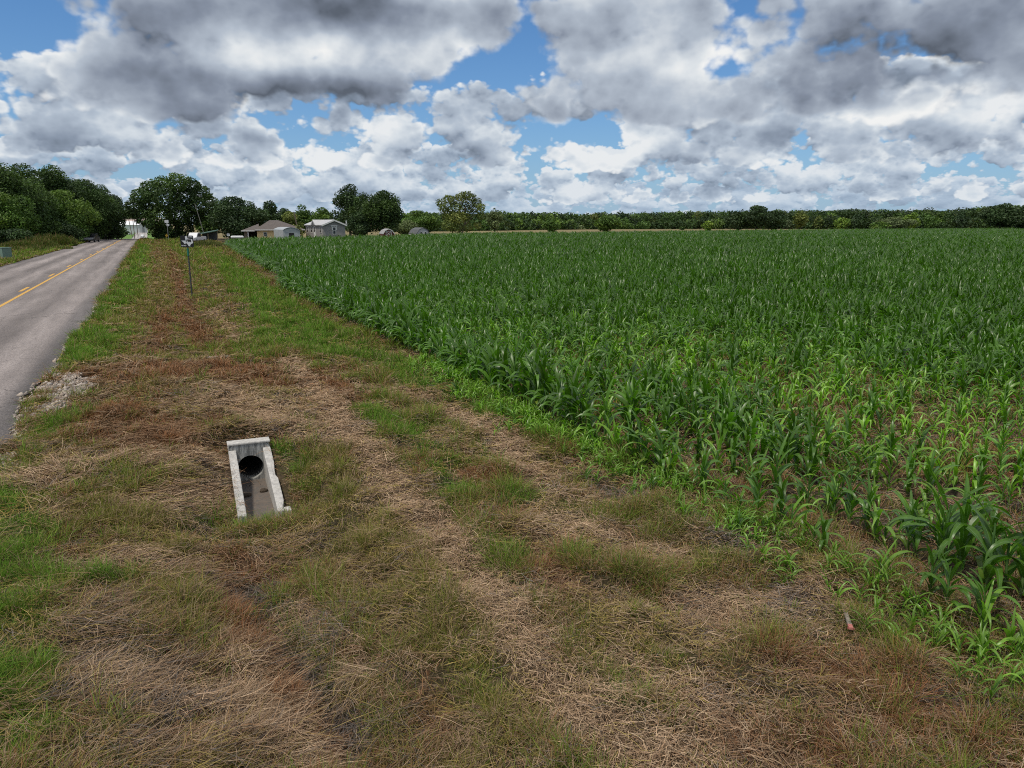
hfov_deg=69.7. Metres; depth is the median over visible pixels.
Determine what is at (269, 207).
oak tree
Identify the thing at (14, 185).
oak tree
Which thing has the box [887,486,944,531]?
corn plant
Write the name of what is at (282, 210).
oak tree
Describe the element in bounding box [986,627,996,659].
corn plant
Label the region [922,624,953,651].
corn plant
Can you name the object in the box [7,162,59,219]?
oak tree
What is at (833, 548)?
corn plant
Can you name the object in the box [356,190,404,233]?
oak tree
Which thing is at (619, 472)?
corn plant
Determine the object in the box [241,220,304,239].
house
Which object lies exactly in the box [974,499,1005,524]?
corn plant
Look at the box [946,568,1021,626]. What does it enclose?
corn plant
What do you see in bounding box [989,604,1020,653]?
corn plant
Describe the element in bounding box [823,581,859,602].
corn plant
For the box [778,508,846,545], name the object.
corn plant
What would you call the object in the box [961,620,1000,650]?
corn plant
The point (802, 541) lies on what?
corn plant
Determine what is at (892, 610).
corn plant
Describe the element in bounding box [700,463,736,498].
corn plant
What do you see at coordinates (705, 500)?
corn plant
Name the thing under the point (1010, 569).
corn plant
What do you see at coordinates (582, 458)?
corn plant
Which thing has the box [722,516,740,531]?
corn plant
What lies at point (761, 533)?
corn plant
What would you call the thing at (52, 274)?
dashed road marking
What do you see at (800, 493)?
corn plant
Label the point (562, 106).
sky
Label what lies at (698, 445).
corn plant
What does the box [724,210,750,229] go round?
oak tree
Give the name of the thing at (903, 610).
corn plant
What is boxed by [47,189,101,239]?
oak tree
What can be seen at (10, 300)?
road marking
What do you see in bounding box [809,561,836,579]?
corn plant
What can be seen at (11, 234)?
shrub
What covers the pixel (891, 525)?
corn plant
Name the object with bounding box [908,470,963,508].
corn plant
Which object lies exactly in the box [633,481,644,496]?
corn plant
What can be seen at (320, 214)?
pecan tree
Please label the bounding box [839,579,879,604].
corn plant
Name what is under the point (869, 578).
corn plant
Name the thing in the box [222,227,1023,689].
corn field
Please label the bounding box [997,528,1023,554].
corn plant
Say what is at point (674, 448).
corn plant
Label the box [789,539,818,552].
corn plant
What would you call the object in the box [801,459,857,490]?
corn plant
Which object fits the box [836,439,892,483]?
corn plant
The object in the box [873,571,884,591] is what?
corn plant
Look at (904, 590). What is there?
corn plant
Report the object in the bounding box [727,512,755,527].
corn plant
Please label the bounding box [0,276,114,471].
gravel
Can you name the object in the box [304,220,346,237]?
mobile home
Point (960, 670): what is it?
corn plant
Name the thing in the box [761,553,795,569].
corn plant
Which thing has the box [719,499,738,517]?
corn plant
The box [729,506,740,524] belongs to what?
corn plant
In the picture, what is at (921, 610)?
corn plant
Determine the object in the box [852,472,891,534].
corn plant
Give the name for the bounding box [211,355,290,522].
culvert
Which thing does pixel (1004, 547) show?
corn plant
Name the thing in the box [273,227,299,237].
shed
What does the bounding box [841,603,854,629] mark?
survey stake
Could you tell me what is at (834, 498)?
corn plant
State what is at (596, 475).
corn plant
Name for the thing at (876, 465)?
corn plant
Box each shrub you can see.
[0,228,35,244]
[42,219,84,241]
[101,225,122,238]
[147,227,159,238]
[296,224,303,236]
[541,219,560,230]
[594,215,621,231]
[701,220,714,230]
[869,221,891,228]
[876,216,916,229]
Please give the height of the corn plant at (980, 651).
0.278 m
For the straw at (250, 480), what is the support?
on the ground at (766, 688)
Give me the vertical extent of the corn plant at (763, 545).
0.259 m
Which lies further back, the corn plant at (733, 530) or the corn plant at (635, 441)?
the corn plant at (635, 441)
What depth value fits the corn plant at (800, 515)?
8.01 m
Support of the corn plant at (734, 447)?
on the ground at (766, 688)
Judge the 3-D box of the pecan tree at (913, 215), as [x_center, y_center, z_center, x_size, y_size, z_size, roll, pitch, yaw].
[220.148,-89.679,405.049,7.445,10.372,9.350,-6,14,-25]
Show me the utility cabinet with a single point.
(6, 251)
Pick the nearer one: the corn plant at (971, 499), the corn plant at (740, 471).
the corn plant at (971, 499)
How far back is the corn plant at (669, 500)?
8.76 m
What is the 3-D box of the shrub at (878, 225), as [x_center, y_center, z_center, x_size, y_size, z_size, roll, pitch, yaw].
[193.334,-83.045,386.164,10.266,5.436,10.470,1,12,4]
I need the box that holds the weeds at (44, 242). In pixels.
[0,232,78,250]
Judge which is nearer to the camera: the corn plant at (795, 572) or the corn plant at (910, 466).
the corn plant at (795, 572)
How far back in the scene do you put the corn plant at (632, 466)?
10.10 m
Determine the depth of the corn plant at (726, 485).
9.01 m
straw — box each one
[0,238,1023,767]
[209,440,299,520]
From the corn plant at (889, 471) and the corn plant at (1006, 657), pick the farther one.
the corn plant at (889, 471)
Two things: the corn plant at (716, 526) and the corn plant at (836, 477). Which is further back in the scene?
the corn plant at (836, 477)
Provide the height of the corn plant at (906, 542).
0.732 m
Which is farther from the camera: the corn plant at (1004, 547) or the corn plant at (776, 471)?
the corn plant at (776, 471)
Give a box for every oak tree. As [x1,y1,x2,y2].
[0,162,48,210]
[0,192,42,241]
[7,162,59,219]
[25,201,62,235]
[29,164,86,207]
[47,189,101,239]
[92,211,116,238]
[109,221,125,238]
[122,172,219,238]
[190,206,220,235]
[207,196,270,239]
[262,200,282,224]
[278,208,288,215]
[329,184,359,235]
[345,211,371,236]
[348,191,368,235]
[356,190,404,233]
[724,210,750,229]
[740,205,776,229]
[765,209,787,229]
[976,202,1023,227]
[1013,205,1023,228]
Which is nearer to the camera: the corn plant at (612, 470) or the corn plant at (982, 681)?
the corn plant at (982, 681)
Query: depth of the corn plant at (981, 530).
7.72 m
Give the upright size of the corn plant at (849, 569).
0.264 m
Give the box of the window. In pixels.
[331,225,336,233]
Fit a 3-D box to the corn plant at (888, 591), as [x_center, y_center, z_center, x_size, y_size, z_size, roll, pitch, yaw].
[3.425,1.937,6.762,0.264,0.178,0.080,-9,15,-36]
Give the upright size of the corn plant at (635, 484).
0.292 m
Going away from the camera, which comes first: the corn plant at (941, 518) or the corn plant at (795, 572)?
the corn plant at (795, 572)
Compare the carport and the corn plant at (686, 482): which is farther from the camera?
the carport
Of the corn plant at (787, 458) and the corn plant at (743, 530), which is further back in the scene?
the corn plant at (787, 458)
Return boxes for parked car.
[83,234,99,241]
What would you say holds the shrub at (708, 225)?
on the ground at (766, 688)
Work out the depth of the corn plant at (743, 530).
8.01 m
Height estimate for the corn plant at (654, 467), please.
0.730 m
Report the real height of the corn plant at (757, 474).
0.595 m
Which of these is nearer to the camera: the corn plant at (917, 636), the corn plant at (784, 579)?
the corn plant at (917, 636)
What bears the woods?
on the ground at (766, 688)
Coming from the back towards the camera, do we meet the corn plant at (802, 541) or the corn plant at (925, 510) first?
the corn plant at (925, 510)
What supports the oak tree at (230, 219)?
on the ground at (766, 688)
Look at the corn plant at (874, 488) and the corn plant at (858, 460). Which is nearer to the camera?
the corn plant at (874, 488)
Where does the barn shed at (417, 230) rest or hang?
on the ground at (766, 688)
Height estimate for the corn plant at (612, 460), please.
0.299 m
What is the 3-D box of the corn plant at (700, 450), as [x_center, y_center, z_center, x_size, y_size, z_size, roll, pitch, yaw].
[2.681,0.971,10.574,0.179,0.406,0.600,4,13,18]
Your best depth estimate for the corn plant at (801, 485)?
8.71 m
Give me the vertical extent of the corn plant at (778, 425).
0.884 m
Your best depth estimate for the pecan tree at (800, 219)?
389.92 m
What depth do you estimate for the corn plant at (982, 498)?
8.43 m
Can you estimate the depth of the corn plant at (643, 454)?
10.33 m
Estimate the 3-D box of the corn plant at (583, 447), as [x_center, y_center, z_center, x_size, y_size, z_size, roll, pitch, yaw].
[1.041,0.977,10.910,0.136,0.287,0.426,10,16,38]
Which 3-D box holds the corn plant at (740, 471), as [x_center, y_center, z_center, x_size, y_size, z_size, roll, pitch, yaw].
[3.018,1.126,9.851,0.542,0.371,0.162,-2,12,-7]
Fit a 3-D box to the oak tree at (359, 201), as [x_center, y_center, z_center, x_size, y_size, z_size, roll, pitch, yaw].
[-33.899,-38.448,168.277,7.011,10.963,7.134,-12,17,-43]
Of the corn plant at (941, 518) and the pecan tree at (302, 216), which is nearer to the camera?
the corn plant at (941, 518)
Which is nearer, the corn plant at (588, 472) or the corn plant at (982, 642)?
the corn plant at (982, 642)
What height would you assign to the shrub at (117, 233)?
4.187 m
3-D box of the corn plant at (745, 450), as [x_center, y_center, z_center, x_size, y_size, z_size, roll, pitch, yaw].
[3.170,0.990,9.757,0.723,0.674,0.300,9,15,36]
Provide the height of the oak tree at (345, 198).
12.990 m
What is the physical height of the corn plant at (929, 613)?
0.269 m
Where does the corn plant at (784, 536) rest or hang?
on the ground at (766, 688)
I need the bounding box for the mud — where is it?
[243,488,267,497]
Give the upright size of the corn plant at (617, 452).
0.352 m
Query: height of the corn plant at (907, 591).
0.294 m
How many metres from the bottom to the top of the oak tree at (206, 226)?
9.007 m
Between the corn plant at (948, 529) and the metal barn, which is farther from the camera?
the metal barn
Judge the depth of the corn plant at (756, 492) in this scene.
8.40 m
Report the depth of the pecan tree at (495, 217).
321.00 m
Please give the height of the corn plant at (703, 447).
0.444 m
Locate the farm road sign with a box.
[180,236,193,295]
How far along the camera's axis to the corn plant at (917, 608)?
6.44 m
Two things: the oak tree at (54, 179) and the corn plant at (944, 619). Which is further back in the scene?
the oak tree at (54, 179)
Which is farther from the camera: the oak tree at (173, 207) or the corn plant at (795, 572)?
the oak tree at (173, 207)
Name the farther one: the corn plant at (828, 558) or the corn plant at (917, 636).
the corn plant at (828, 558)
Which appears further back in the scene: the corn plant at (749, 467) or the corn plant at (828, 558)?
the corn plant at (749, 467)
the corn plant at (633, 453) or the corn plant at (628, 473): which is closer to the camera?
the corn plant at (628, 473)
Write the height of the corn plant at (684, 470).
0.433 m
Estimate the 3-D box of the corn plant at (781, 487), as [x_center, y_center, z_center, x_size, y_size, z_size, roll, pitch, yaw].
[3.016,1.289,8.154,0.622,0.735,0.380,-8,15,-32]
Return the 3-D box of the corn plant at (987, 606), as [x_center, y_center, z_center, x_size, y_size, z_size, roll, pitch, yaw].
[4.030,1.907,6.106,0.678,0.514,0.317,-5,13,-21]
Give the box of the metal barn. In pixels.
[120,221,146,232]
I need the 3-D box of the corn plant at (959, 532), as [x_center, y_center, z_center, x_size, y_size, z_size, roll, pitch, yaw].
[4.355,1.396,7.212,1.102,1.038,0.446,-8,14,-32]
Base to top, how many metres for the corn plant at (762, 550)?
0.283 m
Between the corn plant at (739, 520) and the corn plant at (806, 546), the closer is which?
the corn plant at (806, 546)
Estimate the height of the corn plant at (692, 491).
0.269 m
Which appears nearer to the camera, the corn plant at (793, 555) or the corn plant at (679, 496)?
the corn plant at (793, 555)
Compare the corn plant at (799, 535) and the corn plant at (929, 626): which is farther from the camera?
the corn plant at (799, 535)
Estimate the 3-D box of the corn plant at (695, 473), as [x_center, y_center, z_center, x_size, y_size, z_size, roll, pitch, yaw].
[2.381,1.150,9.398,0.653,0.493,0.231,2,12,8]
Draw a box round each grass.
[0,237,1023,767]
[232,506,275,526]
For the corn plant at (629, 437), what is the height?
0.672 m
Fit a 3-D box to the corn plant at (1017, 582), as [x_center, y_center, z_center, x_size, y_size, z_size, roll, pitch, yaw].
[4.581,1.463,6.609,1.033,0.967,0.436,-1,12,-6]
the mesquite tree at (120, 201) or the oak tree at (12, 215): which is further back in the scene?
the mesquite tree at (120, 201)
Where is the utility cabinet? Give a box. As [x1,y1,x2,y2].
[0,247,11,257]
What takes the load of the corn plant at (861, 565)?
on the ground at (766, 688)
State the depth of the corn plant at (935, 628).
6.09 m
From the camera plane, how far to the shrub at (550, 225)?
320.74 m
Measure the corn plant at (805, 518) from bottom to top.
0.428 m
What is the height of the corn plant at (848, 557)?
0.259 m
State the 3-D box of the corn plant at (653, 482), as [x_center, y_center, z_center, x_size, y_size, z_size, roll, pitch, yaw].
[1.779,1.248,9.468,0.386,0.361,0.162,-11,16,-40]
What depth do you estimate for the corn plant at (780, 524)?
7.94 m
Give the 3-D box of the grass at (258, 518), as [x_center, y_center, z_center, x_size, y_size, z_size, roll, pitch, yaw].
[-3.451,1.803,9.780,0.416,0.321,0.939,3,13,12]
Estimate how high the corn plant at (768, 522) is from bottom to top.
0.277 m
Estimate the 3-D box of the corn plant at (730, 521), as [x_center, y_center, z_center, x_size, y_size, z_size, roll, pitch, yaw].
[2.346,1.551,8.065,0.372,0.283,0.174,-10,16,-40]
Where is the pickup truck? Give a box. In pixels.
[188,233,205,241]
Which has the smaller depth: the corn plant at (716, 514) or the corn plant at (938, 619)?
the corn plant at (938, 619)
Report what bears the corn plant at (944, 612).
on the ground at (766, 688)
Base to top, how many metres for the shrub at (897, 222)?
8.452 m
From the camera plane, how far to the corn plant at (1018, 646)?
5.83 m
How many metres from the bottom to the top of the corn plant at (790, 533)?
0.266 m
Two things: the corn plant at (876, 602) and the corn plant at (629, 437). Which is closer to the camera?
the corn plant at (876, 602)
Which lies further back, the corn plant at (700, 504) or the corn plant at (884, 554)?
the corn plant at (700, 504)
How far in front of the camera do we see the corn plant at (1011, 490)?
8.90 m
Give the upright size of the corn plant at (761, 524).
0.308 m
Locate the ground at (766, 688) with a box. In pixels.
[0,224,1023,767]
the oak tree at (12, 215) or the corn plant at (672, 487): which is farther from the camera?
the oak tree at (12, 215)
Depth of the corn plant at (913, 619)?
6.21 m
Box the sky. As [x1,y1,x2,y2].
[0,0,1023,218]
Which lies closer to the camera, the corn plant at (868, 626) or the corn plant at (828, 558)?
the corn plant at (868, 626)
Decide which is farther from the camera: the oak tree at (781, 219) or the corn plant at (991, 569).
the oak tree at (781, 219)
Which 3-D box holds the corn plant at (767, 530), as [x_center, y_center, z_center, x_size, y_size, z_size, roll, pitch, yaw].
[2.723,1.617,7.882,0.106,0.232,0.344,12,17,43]
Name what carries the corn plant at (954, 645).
on the ground at (766, 688)
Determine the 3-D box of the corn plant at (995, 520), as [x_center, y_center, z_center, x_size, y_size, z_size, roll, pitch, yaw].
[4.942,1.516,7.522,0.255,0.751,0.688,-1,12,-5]
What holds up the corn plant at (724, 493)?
on the ground at (766, 688)
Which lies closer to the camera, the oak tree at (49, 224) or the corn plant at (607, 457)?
the corn plant at (607, 457)
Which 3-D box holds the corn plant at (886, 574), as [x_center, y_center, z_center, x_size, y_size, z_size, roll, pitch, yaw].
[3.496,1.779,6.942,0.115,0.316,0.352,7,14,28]
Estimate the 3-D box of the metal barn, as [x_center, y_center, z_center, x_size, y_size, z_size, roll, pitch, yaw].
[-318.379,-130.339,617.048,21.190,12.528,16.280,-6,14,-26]
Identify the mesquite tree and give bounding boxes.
[70,178,124,237]
[95,184,127,239]
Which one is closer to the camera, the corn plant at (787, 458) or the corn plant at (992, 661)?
the corn plant at (992, 661)
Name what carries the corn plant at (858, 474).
on the ground at (766, 688)
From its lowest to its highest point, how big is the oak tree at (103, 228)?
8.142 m
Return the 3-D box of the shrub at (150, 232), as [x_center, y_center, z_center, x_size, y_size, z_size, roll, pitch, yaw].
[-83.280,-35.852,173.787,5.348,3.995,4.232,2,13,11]
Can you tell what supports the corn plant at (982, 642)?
on the ground at (766, 688)
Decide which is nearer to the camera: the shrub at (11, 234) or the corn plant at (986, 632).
the corn plant at (986, 632)
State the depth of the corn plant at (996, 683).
5.22 m
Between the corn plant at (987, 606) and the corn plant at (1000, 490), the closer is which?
the corn plant at (987, 606)
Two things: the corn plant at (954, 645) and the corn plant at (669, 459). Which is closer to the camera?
the corn plant at (954, 645)
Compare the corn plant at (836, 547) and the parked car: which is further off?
the parked car
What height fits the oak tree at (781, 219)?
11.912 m
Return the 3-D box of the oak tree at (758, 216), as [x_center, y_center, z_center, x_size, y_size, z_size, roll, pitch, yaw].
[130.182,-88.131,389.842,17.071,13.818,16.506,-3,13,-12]
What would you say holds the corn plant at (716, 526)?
on the ground at (766, 688)
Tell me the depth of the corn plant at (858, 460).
9.83 m
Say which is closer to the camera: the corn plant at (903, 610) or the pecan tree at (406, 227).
the corn plant at (903, 610)
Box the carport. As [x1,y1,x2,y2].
[201,230,217,240]
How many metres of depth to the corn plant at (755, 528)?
7.87 m
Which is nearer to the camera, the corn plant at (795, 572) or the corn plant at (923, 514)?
the corn plant at (795, 572)
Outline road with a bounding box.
[0,231,147,444]
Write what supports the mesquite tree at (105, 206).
on the ground at (766, 688)
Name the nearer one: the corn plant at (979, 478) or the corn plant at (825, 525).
the corn plant at (825, 525)
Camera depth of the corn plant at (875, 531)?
7.83 m
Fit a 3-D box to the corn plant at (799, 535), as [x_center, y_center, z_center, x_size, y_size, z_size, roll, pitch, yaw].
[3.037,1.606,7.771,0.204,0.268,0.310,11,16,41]
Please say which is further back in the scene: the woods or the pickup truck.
the woods
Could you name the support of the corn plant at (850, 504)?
on the ground at (766, 688)
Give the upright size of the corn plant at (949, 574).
0.647 m
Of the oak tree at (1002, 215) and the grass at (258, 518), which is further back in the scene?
the oak tree at (1002, 215)
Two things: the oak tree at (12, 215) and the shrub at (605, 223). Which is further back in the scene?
the shrub at (605, 223)
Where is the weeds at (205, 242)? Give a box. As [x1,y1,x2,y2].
[194,238,225,246]
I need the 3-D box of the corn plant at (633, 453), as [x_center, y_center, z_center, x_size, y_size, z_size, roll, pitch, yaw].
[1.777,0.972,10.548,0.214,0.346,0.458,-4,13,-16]
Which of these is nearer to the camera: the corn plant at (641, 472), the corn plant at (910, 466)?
the corn plant at (910, 466)
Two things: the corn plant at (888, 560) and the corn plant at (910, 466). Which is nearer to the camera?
the corn plant at (888, 560)
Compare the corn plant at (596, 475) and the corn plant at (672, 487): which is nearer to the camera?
the corn plant at (672, 487)
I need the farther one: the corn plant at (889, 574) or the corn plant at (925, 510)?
the corn plant at (925, 510)
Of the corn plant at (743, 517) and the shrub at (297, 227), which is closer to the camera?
the corn plant at (743, 517)
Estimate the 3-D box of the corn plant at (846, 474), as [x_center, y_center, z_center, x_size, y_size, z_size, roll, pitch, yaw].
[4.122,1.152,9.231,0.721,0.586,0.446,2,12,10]
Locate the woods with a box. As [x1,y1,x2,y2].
[387,205,1020,231]
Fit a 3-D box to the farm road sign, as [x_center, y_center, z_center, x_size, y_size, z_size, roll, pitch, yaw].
[-16.590,-5.859,37.835,0.620,3.498,0.100,-4,13,-19]
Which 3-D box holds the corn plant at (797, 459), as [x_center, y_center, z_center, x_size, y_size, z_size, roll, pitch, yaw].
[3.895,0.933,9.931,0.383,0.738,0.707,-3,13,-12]
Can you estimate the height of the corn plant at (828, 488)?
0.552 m
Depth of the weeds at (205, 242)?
108.43 m
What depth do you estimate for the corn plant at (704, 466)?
9.26 m
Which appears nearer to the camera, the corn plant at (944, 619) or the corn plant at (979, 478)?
the corn plant at (944, 619)
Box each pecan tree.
[280,211,304,228]
[294,204,313,233]
[305,207,333,222]
[395,219,418,234]
[400,210,442,231]
[485,208,503,231]
[792,210,808,228]
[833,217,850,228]
[903,212,920,227]
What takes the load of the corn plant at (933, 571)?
on the ground at (766, 688)
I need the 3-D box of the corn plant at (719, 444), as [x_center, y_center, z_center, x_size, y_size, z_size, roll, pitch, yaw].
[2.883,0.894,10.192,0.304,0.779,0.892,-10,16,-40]
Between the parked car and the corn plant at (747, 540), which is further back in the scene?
the parked car
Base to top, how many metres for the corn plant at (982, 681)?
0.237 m
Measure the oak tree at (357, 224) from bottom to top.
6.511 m
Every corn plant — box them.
[567,460,594,482]
[570,443,588,456]
[577,454,590,467]
[585,469,610,484]
[596,450,621,465]
[603,462,628,476]
[605,453,623,467]
[606,461,634,480]
[607,445,628,460]
[611,427,657,459]
[612,397,673,460]
[618,413,637,454]
[618,457,644,475]
[620,414,672,470]
[621,425,675,470]
[622,443,641,459]
[622,468,634,481]
[622,480,639,493]
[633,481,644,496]
[634,465,646,481]
[635,419,686,468]
[641,432,682,472]
[644,468,663,492]
[652,472,668,488]
[658,493,682,508]
[659,441,688,475]
[664,470,675,483]
[665,479,685,497]
[667,427,686,471]
[670,462,698,482]
[670,474,679,492]
[673,454,724,491]
[675,488,686,505]
[675,495,695,518]
[677,475,695,489]
[679,423,718,466]
[687,420,748,474]
[687,442,722,488]
[687,482,699,496]
[688,439,719,460]
[688,494,712,512]
[691,440,705,463]
[692,490,709,508]
[697,477,718,497]
[698,462,736,500]
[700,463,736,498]
[702,509,726,522]
[707,515,719,534]
[712,483,746,507]
[715,430,746,478]
[717,482,763,509]
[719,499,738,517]
[721,435,774,481]
[721,455,755,477]
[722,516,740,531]
[722,523,744,540]
[723,509,752,535]
[723,516,733,529]
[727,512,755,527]
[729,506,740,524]
[731,453,771,482]
[733,525,769,546]
[734,470,779,514]
[734,532,756,551]
[737,521,755,538]
[741,512,758,532]
[744,448,780,485]
[745,541,782,556]
[748,511,779,525]
[748,520,759,541]
[749,515,770,530]
[750,432,802,498]
[751,413,807,468]
[752,475,809,520]
[753,536,774,553]
[754,527,769,542]
[754,528,763,543]
[756,515,774,533]
[759,546,770,563]
[760,424,783,467]
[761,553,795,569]
[762,420,808,476]
[764,494,819,527]
[764,516,795,529]
[765,570,796,585]
[768,508,782,524]
[772,527,781,548]
[774,522,796,545]
[774,548,800,568]
[774,561,803,581]
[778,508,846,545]
[778,557,795,572]
[779,530,803,548]
[783,425,821,475]
[786,468,839,508]
[787,481,818,507]
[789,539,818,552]
[791,535,816,548]
[793,525,808,540]
[794,417,821,482]
[796,430,833,484]
[796,512,815,534]
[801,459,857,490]
[807,505,834,553]
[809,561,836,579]
[810,457,872,493]
[810,467,865,520]
[813,463,862,489]
[813,477,845,517]
[816,472,838,515]
[819,572,841,591]
[823,543,845,557]
[823,551,837,571]
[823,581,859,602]
[827,446,885,498]
[829,538,851,560]
[830,554,854,569]
[831,434,896,473]
[832,555,865,576]
[834,548,862,569]
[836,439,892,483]
[838,476,872,527]
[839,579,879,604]
[844,559,872,575]
[845,609,885,632]
[849,538,915,574]
[850,511,914,547]
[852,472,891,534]
[855,567,879,592]
[859,499,895,550]
[860,443,927,492]
[865,474,881,508]
[866,540,914,575]
[868,448,885,484]
[870,592,883,618]
[871,563,908,585]
[872,598,910,623]
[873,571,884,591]
[874,585,895,598]
[875,561,887,582]
[881,621,910,646]
[883,595,915,616]
[884,618,920,641]
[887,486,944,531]
[887,490,932,550]
[888,498,938,556]
[889,470,1011,570]
[892,580,927,605]
[895,542,963,598]
[895,581,932,608]
[895,604,923,636]
[896,442,916,496]
[896,586,938,615]
[897,598,932,616]
[901,449,958,499]
[901,486,941,532]
[901,579,907,602]
[902,488,982,563]
[906,603,935,623]
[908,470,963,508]
[911,594,942,619]
[916,546,984,611]
[916,618,948,641]
[918,620,941,635]
[921,493,942,532]
[922,613,962,630]
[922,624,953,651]
[925,606,960,629]
[926,606,955,632]
[932,622,959,655]
[935,603,966,618]
[936,472,1007,578]
[936,493,1015,553]
[936,651,983,681]
[938,624,988,659]
[942,491,992,509]
[943,487,1023,596]
[944,481,1009,516]
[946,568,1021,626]
[950,577,1006,634]
[954,660,992,677]
[955,507,1023,594]
[955,666,1001,696]
[956,626,999,651]
[959,622,1001,663]
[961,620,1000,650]
[964,456,998,498]
[964,646,998,672]
[965,632,1003,660]
[967,632,997,657]
[971,653,999,676]
[973,491,1021,563]
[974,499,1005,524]
[977,468,1023,505]
[977,522,1019,562]
[977,669,1016,705]
[983,509,1023,600]
[983,653,1023,672]
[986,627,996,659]
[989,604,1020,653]
[990,656,1023,684]
[991,662,1023,689]
[993,474,1023,507]
[996,635,1023,663]
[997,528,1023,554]
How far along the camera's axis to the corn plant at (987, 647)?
5.84 m
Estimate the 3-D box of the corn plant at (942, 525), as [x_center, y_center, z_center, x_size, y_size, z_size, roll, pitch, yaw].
[4.364,1.421,7.381,0.868,0.865,0.300,-3,13,-15]
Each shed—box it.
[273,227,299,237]
[379,229,394,236]
[408,227,428,234]
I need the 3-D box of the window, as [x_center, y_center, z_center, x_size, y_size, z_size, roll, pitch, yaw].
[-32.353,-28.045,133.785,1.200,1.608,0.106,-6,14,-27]
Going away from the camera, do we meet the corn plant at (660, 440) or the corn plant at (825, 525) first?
the corn plant at (825, 525)
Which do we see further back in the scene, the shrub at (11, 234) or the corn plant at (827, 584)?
the shrub at (11, 234)
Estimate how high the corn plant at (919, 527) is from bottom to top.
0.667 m
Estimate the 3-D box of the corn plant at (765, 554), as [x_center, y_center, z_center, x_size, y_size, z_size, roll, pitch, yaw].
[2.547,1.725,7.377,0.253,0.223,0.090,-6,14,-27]
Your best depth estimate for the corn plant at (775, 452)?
10.30 m
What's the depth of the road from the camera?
31.17 m
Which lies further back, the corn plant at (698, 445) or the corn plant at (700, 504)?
the corn plant at (698, 445)
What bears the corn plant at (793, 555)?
on the ground at (766, 688)
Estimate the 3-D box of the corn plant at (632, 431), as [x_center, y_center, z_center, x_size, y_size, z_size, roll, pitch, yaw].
[1.870,0.667,10.426,0.956,0.982,0.320,3,13,15]
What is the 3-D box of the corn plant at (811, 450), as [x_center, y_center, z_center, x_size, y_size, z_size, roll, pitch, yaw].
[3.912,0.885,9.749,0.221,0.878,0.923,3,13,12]
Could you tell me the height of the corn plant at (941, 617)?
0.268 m
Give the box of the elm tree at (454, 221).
[435,191,485,234]
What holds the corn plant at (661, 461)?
on the ground at (766, 688)
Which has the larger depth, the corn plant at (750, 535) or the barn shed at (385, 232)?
the barn shed at (385, 232)
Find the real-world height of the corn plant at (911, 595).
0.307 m
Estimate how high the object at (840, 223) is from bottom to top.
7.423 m
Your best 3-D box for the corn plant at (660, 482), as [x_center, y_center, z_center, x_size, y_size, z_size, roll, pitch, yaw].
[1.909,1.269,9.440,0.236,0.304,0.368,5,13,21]
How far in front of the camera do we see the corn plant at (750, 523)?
8.16 m
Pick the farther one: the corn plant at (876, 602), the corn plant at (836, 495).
the corn plant at (836, 495)
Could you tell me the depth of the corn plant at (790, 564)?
7.23 m
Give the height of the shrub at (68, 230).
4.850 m
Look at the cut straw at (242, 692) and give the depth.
6.72 m
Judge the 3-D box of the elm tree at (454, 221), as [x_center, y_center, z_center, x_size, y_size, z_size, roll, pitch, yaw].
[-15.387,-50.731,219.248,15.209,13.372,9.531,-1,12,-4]
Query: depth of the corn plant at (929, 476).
8.99 m
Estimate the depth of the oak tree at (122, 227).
177.35 m
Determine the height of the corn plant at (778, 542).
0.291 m
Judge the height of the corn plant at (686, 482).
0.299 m
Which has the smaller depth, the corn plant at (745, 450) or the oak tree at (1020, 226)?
the corn plant at (745, 450)
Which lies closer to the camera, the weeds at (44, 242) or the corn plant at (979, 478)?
the corn plant at (979, 478)
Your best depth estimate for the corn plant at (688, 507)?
8.47 m
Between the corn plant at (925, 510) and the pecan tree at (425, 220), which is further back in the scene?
the pecan tree at (425, 220)
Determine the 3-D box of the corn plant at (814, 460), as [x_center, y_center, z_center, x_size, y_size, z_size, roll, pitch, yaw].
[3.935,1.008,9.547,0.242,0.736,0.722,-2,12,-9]
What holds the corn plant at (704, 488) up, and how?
on the ground at (766, 688)
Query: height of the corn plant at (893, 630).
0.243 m
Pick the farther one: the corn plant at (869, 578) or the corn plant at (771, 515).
the corn plant at (771, 515)
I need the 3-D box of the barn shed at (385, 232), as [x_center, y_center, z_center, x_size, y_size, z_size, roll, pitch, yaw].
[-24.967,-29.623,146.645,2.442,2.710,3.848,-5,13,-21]
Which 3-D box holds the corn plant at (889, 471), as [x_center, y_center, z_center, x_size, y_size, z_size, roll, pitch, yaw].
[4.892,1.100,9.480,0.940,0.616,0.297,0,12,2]
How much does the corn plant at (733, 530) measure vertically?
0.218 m
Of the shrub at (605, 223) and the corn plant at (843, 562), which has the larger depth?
the shrub at (605, 223)
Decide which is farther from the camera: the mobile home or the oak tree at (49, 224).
the mobile home
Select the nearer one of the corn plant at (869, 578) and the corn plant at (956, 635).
the corn plant at (956, 635)
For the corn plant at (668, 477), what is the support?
on the ground at (766, 688)
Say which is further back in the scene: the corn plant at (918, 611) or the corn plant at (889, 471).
the corn plant at (889, 471)
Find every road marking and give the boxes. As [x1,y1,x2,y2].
[0,241,118,306]
[18,242,114,291]
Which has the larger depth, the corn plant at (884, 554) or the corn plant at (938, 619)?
the corn plant at (884, 554)
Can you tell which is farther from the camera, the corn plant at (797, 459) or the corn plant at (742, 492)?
the corn plant at (797, 459)
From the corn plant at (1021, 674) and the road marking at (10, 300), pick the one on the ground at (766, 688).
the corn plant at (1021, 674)
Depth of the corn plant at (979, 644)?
5.82 m
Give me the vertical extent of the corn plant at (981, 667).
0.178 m

